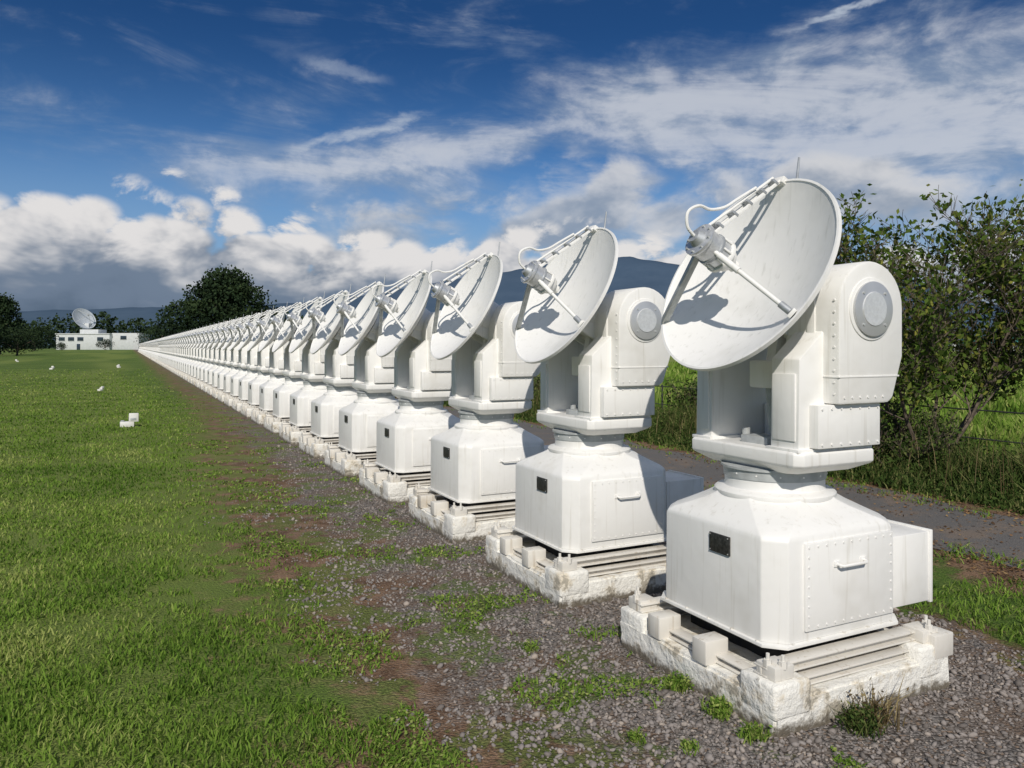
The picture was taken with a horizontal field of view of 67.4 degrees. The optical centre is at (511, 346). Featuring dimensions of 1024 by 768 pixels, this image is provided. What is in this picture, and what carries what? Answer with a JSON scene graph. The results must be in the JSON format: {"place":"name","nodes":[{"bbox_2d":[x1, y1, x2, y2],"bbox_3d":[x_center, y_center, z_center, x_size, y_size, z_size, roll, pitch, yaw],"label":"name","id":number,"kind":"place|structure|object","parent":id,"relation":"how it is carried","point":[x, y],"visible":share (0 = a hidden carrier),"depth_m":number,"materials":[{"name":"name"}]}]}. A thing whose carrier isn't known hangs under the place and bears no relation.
{"place":"outdoors","nodes":[
{"label":"outdoors","id":0,"kind":"place"},
{"bbox_2d":[55,329,148,349],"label":"observatory building","id":1,"kind":"structure","parent":0,"point":[85,339],"depth_m":330.00,"materials":[{"name":"white paint"}]},
{"bbox_2d":[72,308,95,328],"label":"parabolic antenna","id":2,"kind":"object","parent":1,"relation":"on","point":[84,318],"visible":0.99,"depth_m":344.26,"materials":[{"name":"grey paint"}]},
{"bbox_2d":[0,369,397,767],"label":"grass","id":3,"kind":"structure","parent":0,"point":[112,729],"depth_m":3.84,"materials":[{"name":"green plant"}]},
{"bbox_2d":[1,256,1019,346],"bbox_3d":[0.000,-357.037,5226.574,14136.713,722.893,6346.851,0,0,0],"label":"mountain","id":4,"kind":"structure","parent":0,"point":[634,272],"depth_m":5462.85,"materials":[{"name":"blue"}]},
{"bbox_2d":[0,347,1023,767],"bbox_3d":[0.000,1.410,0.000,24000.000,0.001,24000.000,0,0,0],"label":"ground","id":5,"kind":"structure","parent":0,"point":[362,701],"depth_m":4.01,"materials":[{"name":"green plant"}]},
{"bbox_2d":[0,324,8,344],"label":"shrub","id":6,"kind":"object","parent":5,"relation":"on","point":[1,331],"visible":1,"depth_m":112.12,"materials":[{"name":"green plant"}]},
{"bbox_2d":[0,292,24,354],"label":"tree","id":7,"kind":"object","parent":5,"relation":"on","point":[8,309],"visible":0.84,"depth_m":129.54,"materials":[{"name":"green plant"}]},
{"bbox_2d":[0,325,48,355],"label":"shrub","id":8,"kind":"object","parent":5,"relation":"on","point":[23,339],"visible":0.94,"depth_m":117.78,"materials":[{"name":"green plant"}]},
{"bbox_2d":[13,320,61,350],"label":"tree","id":9,"kind":"object","parent":5,"relation":"on","point":[40,331],"visible":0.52,"depth_m":259.51,"materials":[{"name":"green plant"}]},
{"bbox_2d":[53,342,65,349],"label":"shrub","id":10,"kind":"object","parent":5,"relation":"on","point":[61,345],"visible":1,"depth_m":293.95,"materials":[{"name":"green plant"}]},
{"bbox_2d":[95,338,114,349],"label":"shrub","id":11,"kind":"object","parent":5,"relation":"on","point":[107,343],"visible":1,"depth_m":299.73,"materials":[{"name":"green plant"}]},
{"bbox_2d":[120,413,138,426],"bbox_3d":[-6.729,1.290,13.499,0.290,0.240,0.188,0,0,-29],"label":"lawn marker","id":12,"kind":"object","parent":5,"relation":"on","point":[133,417],"visible":1,"depth_m":13.44,"materials":[{"name":"white paint"}]},
{"bbox_2d":[135,322,182,343],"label":"tree","id":13,"kind":"object","parent":5,"relation":"on","point":[150,337],"visible":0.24,"depth_m":188.53,"materials":[{"name":"green plant"}]},
{"bbox_2d":[163,336,168,366],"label":"radio antenna","id":14,"kind":"object","parent":5,"relation":"on","point":[167,353],"visible":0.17,"depth_m":52.29,"materials":[{"name":"paint"}]},
{"bbox_2d":[164,335,172,367],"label":"radio antenna","id":15,"kind":"object","parent":5,"relation":"on","point":[168,353],"visible":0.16,"depth_m":50.92,"materials":[{"name":"paint"}]},
{"bbox_2d":[166,337,171,368],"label":"radio antenna","id":16,"kind":"object","parent":5,"relation":"on","point":[170,353],"visible":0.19,"depth_m":48.18,"materials":[{"name":"paint"}]},
{"bbox_2d":[165,334,174,367],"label":"radio antenna","id":17,"kind":"object","parent":5,"relation":"on","point":[170,351],"visible":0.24,"depth_m":49.62,"materials":[{"name":"paint"}]},
{"bbox_2d":[167,334,176,369],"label":"radio antenna","id":18,"kind":"object","parent":5,"relation":"on","point":[172,351],"visible":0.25,"depth_m":46.86,"materials":[{"name":"paint"}]},
{"bbox_2d":[169,335,176,370],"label":"radio antenna","id":19,"kind":"object","parent":5,"relation":"on","point":[175,355],"visible":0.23,"depth_m":44.15,"materials":[{"name":"paint"}]},
{"bbox_2d":[168,333,178,369],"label":"radio antenna","id":20,"kind":"object","parent":5,"relation":"on","point":[173,352],"visible":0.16,"depth_m":45.50,"materials":[{"name":"paint"}]},
{"bbox_2d":[170,333,179,371],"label":"radio antenna","id":21,"kind":"object","parent":5,"relation":"on","point":[176,351],"visible":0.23,"depth_m":42.81,"materials":[{"name":"paint"}]},
{"bbox_2d":[171,331,183,372],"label":"radio antenna","id":22,"kind":"object","parent":5,"relation":"on","point":[177,354],"visible":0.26,"depth_m":41.38,"materials":[{"name":"paint"}]},
{"bbox_2d":[173,333,183,373],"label":"radio antenna","id":23,"kind":"object","parent":5,"relation":"on","point":[180,356],"visible":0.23,"depth_m":40.02,"materials":[{"name":"paint"}]},
{"bbox_2d":[174,333,185,374],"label":"radio antenna","id":24,"kind":"object","parent":5,"relation":"on","point":[175,370],"visible":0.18,"depth_m":38.69,"materials":[{"name":"paint"}]},
{"bbox_2d":[176,329,189,375],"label":"radio antenna","id":25,"kind":"object","parent":5,"relation":"on","point":[183,355],"visible":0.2,"depth_m":37.30,"materials":[{"name":"paint"}]},
{"bbox_2d":[178,333,189,376],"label":"radio antenna","id":26,"kind":"object","parent":5,"relation":"on","point":[185,359],"visible":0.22,"depth_m":35.90,"materials":[{"name":"paint"}]},
{"bbox_2d":[180,330,191,377],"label":"radio antenna","id":27,"kind":"object","parent":5,"relation":"on","point":[188,355],"visible":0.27,"depth_m":34.55,"materials":[{"name":"paint"}]},
{"bbox_2d":[182,329,194,378],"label":"radio antenna","id":28,"kind":"object","parent":5,"relation":"on","point":[190,358],"visible":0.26,"depth_m":33.24,"materials":[{"name":"paint"}]},
{"bbox_2d":[184,327,199,380],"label":"radio antenna","id":29,"kind":"object","parent":5,"relation":"on","point":[191,362],"visible":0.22,"depth_m":31.87,"materials":[{"name":"paint"}]},
{"bbox_2d":[186,329,200,381],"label":"radio antenna","id":30,"kind":"object","parent":5,"relation":"on","point":[193,363],"visible":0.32,"depth_m":30.47,"materials":[{"name":"paint"}]},
{"bbox_2d":[189,327,204,383],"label":"radio antenna","id":31,"kind":"object","parent":5,"relation":"on","point":[198,358],"visible":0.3,"depth_m":29.13,"materials":[{"name":"paint"}]},
{"bbox_2d":[192,326,207,385],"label":"radio antenna","id":32,"kind":"object","parent":5,"relation":"on","point":[202,361],"visible":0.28,"depth_m":27.73,"materials":[{"name":"paint"}]},
{"bbox_2d":[195,325,211,387],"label":"radio antenna","id":33,"kind":"object","parent":5,"relation":"on","point":[201,368],"visible":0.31,"depth_m":26.37,"materials":[{"name":"paint"}]},
{"bbox_2d":[199,323,218,389],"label":"radio antenna","id":34,"kind":"object","parent":5,"relation":"on","point":[210,360],"visible":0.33,"depth_m":25.01,"materials":[{"name":"paint"}]},
{"bbox_2d":[203,322,223,392],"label":"radio antenna","id":35,"kind":"object","parent":5,"relation":"on","point":[215,363],"visible":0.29,"depth_m":23.63,"materials":[{"name":"paint"}]},
{"bbox_2d":[207,319,229,395],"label":"radio antenna","id":36,"kind":"object","parent":5,"relation":"on","point":[221,360],"visible":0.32,"depth_m":22.27,"materials":[{"name":"paint"}]},
{"bbox_2d":[152,263,285,336],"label":"tree","id":37,"kind":"object","parent":5,"relation":"on","point":[221,298],"visible":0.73,"depth_m":144.81,"materials":[{"name":"green plant"}]},
{"bbox_2d":[212,319,233,398],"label":"radio antenna","id":38,"kind":"object","parent":5,"relation":"on","point":[225,370],"visible":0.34,"depth_m":20.90,"materials":[{"name":"paint"}]},
{"bbox_2d":[218,314,243,402],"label":"radio antenna","id":39,"kind":"object","parent":5,"relation":"on","point":[234,362],"visible":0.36,"depth_m":19.52,"materials":[{"name":"paint"}]},
{"bbox_2d":[224,315,251,406],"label":"radio antenna","id":40,"kind":"object","parent":5,"relation":"on","point":[237,376],"visible":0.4,"depth_m":18.15,"materials":[{"name":"paint"}]},
{"bbox_2d":[232,311,261,411],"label":"radio antenna","id":41,"kind":"object","parent":5,"relation":"on","point":[252,371],"visible":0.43,"depth_m":16.77,"materials":[{"name":"paint"}]},
{"bbox_2d":[241,306,273,417],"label":"radio antenna","id":42,"kind":"object","parent":5,"relation":"on","point":[263,373],"visible":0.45,"depth_m":15.41,"materials":[{"name":"paint"}]},
{"bbox_2d":[251,302,289,425],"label":"radio antenna","id":43,"kind":"object","parent":5,"relation":"on","point":[275,380],"visible":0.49,"depth_m":14.05,"materials":[{"name":"paint"}]},
{"bbox_2d":[264,300,307,433],"bbox_3d":[-3.538,0.337,13.012,1.156,2.342,0.985,0,0,-27],"label":"radio antenna","id":44,"kind":"object","parent":5,"relation":"on","point":[293,383],"visible":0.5,"depth_m":12.69,"materials":[{"name":"paint"}]},
{"bbox_2d":[279,291,331,444],"bbox_3d":[-2.857,0.337,11.645,1.156,2.342,0.985,0,0,-27],"label":"radio antenna","id":45,"kind":"object","parent":5,"relation":"on","point":[312,374],"visible":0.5,"depth_m":11.33,"materials":[{"name":"paint"}]},
{"bbox_2d":[309,399,313,421],"bbox_3d":[-2.728,0.935,11.275,0.500,0.340,0.051,0,0,-27],"label":"access door","id":46,"kind":"structure","parent":45,"relation":"in","point":[310,400],"depth_m":11.18,"materials":[{"name":"white paint"}]},
{"bbox_2d":[299,285,360,458],"bbox_3d":[-2.175,0.337,10.277,1.156,2.342,0.985,0,0,-27],"label":"radio antenna","id":47,"kind":"object","parent":5,"relation":"on","point":[335,398],"visible":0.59,"depth_m":9.97,"materials":[{"name":"paint"}]},
{"bbox_2d":[334,406,344,432],"bbox_3d":[-2.046,0.935,9.908,0.500,0.340,0.051,0,0,-27],"label":"access door","id":48,"kind":"structure","parent":47,"relation":"in","point":[336,408],"depth_m":9.82,"materials":[{"name":"white paint"}]},
{"bbox_2d":[325,274,399,477],"bbox_3d":[-1.493,0.337,8.910,1.156,2.342,0.985,0,0,-27],"label":"radio antenna","id":49,"kind":"object","parent":5,"relation":"on","point":[370,406],"visible":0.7,"depth_m":8.61,"materials":[{"name":"paint"}]},
{"bbox_2d":[367,415,387,446],"bbox_3d":[-1.364,0.935,8.540,0.500,0.340,0.051,0,0,-27],"label":"access door","id":50,"kind":"structure","parent":49,"relation":"in","point":[371,420],"depth_m":8.46,"materials":[{"name":"white paint"}]},
{"bbox_2d":[359,262,459,503],"bbox_3d":[-0.811,0.337,7.542,1.156,2.342,0.985,0,0,-26],"label":"radio antenna","id":51,"kind":"object","parent":5,"relation":"on","point":[414,423],"visible":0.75,"depth_m":7.24,"materials":[{"name":"paint"}]},
{"bbox_2d":[413,427,451,465],"bbox_3d":[-0.682,0.935,7.173,0.500,0.340,0.051,0,0,-27],"label":"access door","id":52,"kind":"structure","parent":51,"relation":"in","point":[421,437],"depth_m":7.11,"materials":[{"name":"white paint"}]},
{"bbox_2d":[409,242,548,542],"bbox_3d":[-0.129,0.337,6.175,1.156,2.342,0.985,0,0,-27],"label":"radio antenna","id":53,"kind":"object","parent":5,"relation":"on","point":[482,447],"visible":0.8,"depth_m":5.87,"materials":[{"name":"paint"}]},
{"bbox_2d":[481,445,539,494],"bbox_3d":[-0.001,0.935,5.805,0.500,0.340,0.051,0,0,-27],"label":"access door","id":54,"kind":"structure","parent":53,"relation":"in","point":[498,465],"depth_m":5.77,"materials":[{"name":"white paint"}]},
{"bbox_2d":[3,311,1022,348],"bbox_3d":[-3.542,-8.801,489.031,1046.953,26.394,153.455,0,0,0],"label":"forest","id":55,"kind":"object","parent":5,"relation":"on","point":[109,327],"visible":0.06,"depth_m":458.02,"materials":[{"name":"green plant"}]},
{"bbox_2d":[520,638,541,655],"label":"weed plant","id":56,"kind":"object","parent":5,"relation":"on","point":[530,647],"visible":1,"depth_m":3.56,"materials":[{"name":"green plant"}]},
{"bbox_2d":[533,374,539,392],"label":"shrub","id":57,"kind":"object","parent":5,"relation":"on","point":[536,381],"visible":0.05,"depth_m":17.13,"materials":[{"name":"green plant"}]},
{"bbox_2d":[151,395,1023,767],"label":"weeds","id":58,"kind":"object","parent":5,"relation":"on","point":[921,605],"visible":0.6,"depth_m":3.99,"materials":[{"name":"green plant"}]},
{"bbox_2d":[486,212,703,608],"bbox_3d":[0.552,0.337,4.807,1.156,2.342,0.985,0,0,-27],"label":"radio antenna","id":59,"kind":"object","parent":5,"relation":"on","point":[595,497],"visible":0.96,"depth_m":4.50,"materials":[{"name":"paint"}]},
{"bbox_2d":[591,475,663,541],"bbox_3d":[0.681,0.935,4.438,0.500,0.340,0.051,0,0,-27],"label":"access door","id":60,"kind":"structure","parent":59,"relation":"in","point":[627,507],"depth_m":4.44,"materials":[{"name":"white paint"}]},
{"bbox_2d":[625,726,646,745],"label":"weed plant","id":61,"kind":"object","parent":5,"relation":"on","point":[634,737],"visible":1,"depth_m":2.73,"materials":[{"name":"green plant"}]},
{"bbox_2d":[659,669,694,694],"bbox_3d":[0.687,1.375,3.151,0.159,0.070,0.151,0,0,0],"label":"weed plant","id":62,"kind":"object","parent":5,"relation":"on","point":[678,684],"visible":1,"depth_m":3.15,"materials":[{"name":"green plant"}]},
{"bbox_2d":[658,371,696,414],"bbox_3d":[3.066,0.847,12.527,1.348,1.178,1.378,0,0,32],"label":"shrub","id":63,"kind":"object","parent":5,"relation":"on","point":[692,393],"visible":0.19,"depth_m":12.39,"materials":[{"name":"green plant"}]},
{"bbox_2d":[677,737,700,756],"bbox_3d":[0.614,1.391,2.680,0.095,0.045,0.095,0,0,0],"label":"weed plant","id":64,"kind":"object","parent":5,"relation":"on","point":[689,745],"visible":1,"depth_m":2.67,"materials":[{"name":"green plant"}]},
{"bbox_2d":[699,692,735,722],"bbox_3d":[0.791,1.374,2.937,0.170,0.071,0.160,0,0,21],"label":"weed plant","id":65,"kind":"object","parent":5,"relation":"on","point":[720,710],"visible":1,"depth_m":2.93,"materials":[{"name":"green plant"}]},
{"bbox_2d":[443,382,1023,513],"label":"undergrowth","id":66,"kind":"object","parent":5,"relation":"on","point":[998,481],"depth_m":7.67,"materials":[{"name":"green plant"}]},
{"bbox_2d":[729,716,775,747],"bbox_3d":[0.870,1.380,2.752,0.167,0.060,0.147,0,0,35],"label":"weed plant","id":67,"kind":"object","parent":5,"relation":"on","point":[756,733],"visible":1,"depth_m":2.75,"materials":[{"name":"green plant"}]},
{"bbox_2d":[522,378,1023,493],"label":"dry stalks","id":68,"kind":"object","parent":5,"relation":"on","point":[1022,447],"visible":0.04,"depth_m":7.78,"materials":[{"name":"green plant"}]},
{"bbox_2d":[533,377,1023,443],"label":"fence","id":69,"kind":"object","parent":5,"relation":"on","point":[661,386],"visible":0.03,"depth_m":8.20,"materials":[{"name":"metal"}]},
{"bbox_2d":[621,157,952,738],"bbox_3d":[1.234,0.337,3.440,1.156,2.342,0.985,0,0,-26],"label":"radio antenna","id":70,"kind":"object","parent":5,"relation":"on","point":[793,579],"visible":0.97,"depth_m":3.15,"materials":[{"name":"paint"}]},
{"bbox_2d":[803,530,892,631],"bbox_3d":[1.363,0.935,3.071,0.500,0.340,0.051,0,0,-27],"label":"access door","id":71,"kind":"structure","parent":70,"relation":"in","point":[847,579],"depth_m":3.07,"materials":[{"name":"white paint"}]},
{"bbox_2d":[832,695,893,740],"bbox_3d":[1.284,1.361,2.815,0.242,0.098,0.209,0,0,14],"label":"weed plant","id":72,"kind":"object","parent":5,"relation":"on","point":[853,720],"visible":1,"depth_m":2.80,"materials":[{"name":"green plant"}]},
{"bbox_2d":[840,671,918,735],"bbox_3d":[1.351,1.330,2.911,0.379,0.160,0.349,0,0,20],"label":"weed plant","id":73,"kind":"object","parent":5,"relation":"on","point":[874,703],"visible":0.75,"depth_m":2.85,"materials":[{"name":"green plant"}]},
{"bbox_2d":[872,392,977,468],"bbox_3d":[4.272,0.910,8.342,1.147,1.049,1.624,0,0,-27],"label":"shrub","id":74,"kind":"object","parent":5,"relation":"on","point":[939,433],"visible":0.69,"depth_m":8.17,"materials":[{"name":"green plant"}]},
{"bbox_2d":[833,179,1023,461],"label":"tree","id":75,"kind":"object","parent":5,"relation":"on","point":[930,325],"visible":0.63,"depth_m":7.95,"materials":[{"name":"green plant"}]},
{"bbox_2d":[0,0,1023,310],"label":"sky","id":76,"kind":"structure","parent":0,"point":[308,148],"materials":[{"name":"blue"}]},
{"bbox_2d":[192,444,1023,767],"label":"gravel","id":77,"kind":"structure","parent":0,"point":[792,740],"depth_m":3.08,"materials":[{"name":"grey gravel"}]},
{"bbox_2d":[395,398,1023,569],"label":"path","id":78,"kind":"structure","parent":0,"point":[979,538],"depth_m":6.46,"materials":[{"name":"grey asphalt"}]},
{"bbox_2d":[665,447,1023,583],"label":"leaf litter","id":79,"kind":"object","parent":78,"relation":"on","point":[983,555],"visible":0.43,"depth_m":6.17,"materials":[{"name":"plant"}]},
{"bbox_2d":[655,361,1023,456],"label":"field grass","id":80,"kind":"structure","parent":0,"point":[1009,428],"depth_m":15.66,"materials":[{"name":"green plant"}]}
]}

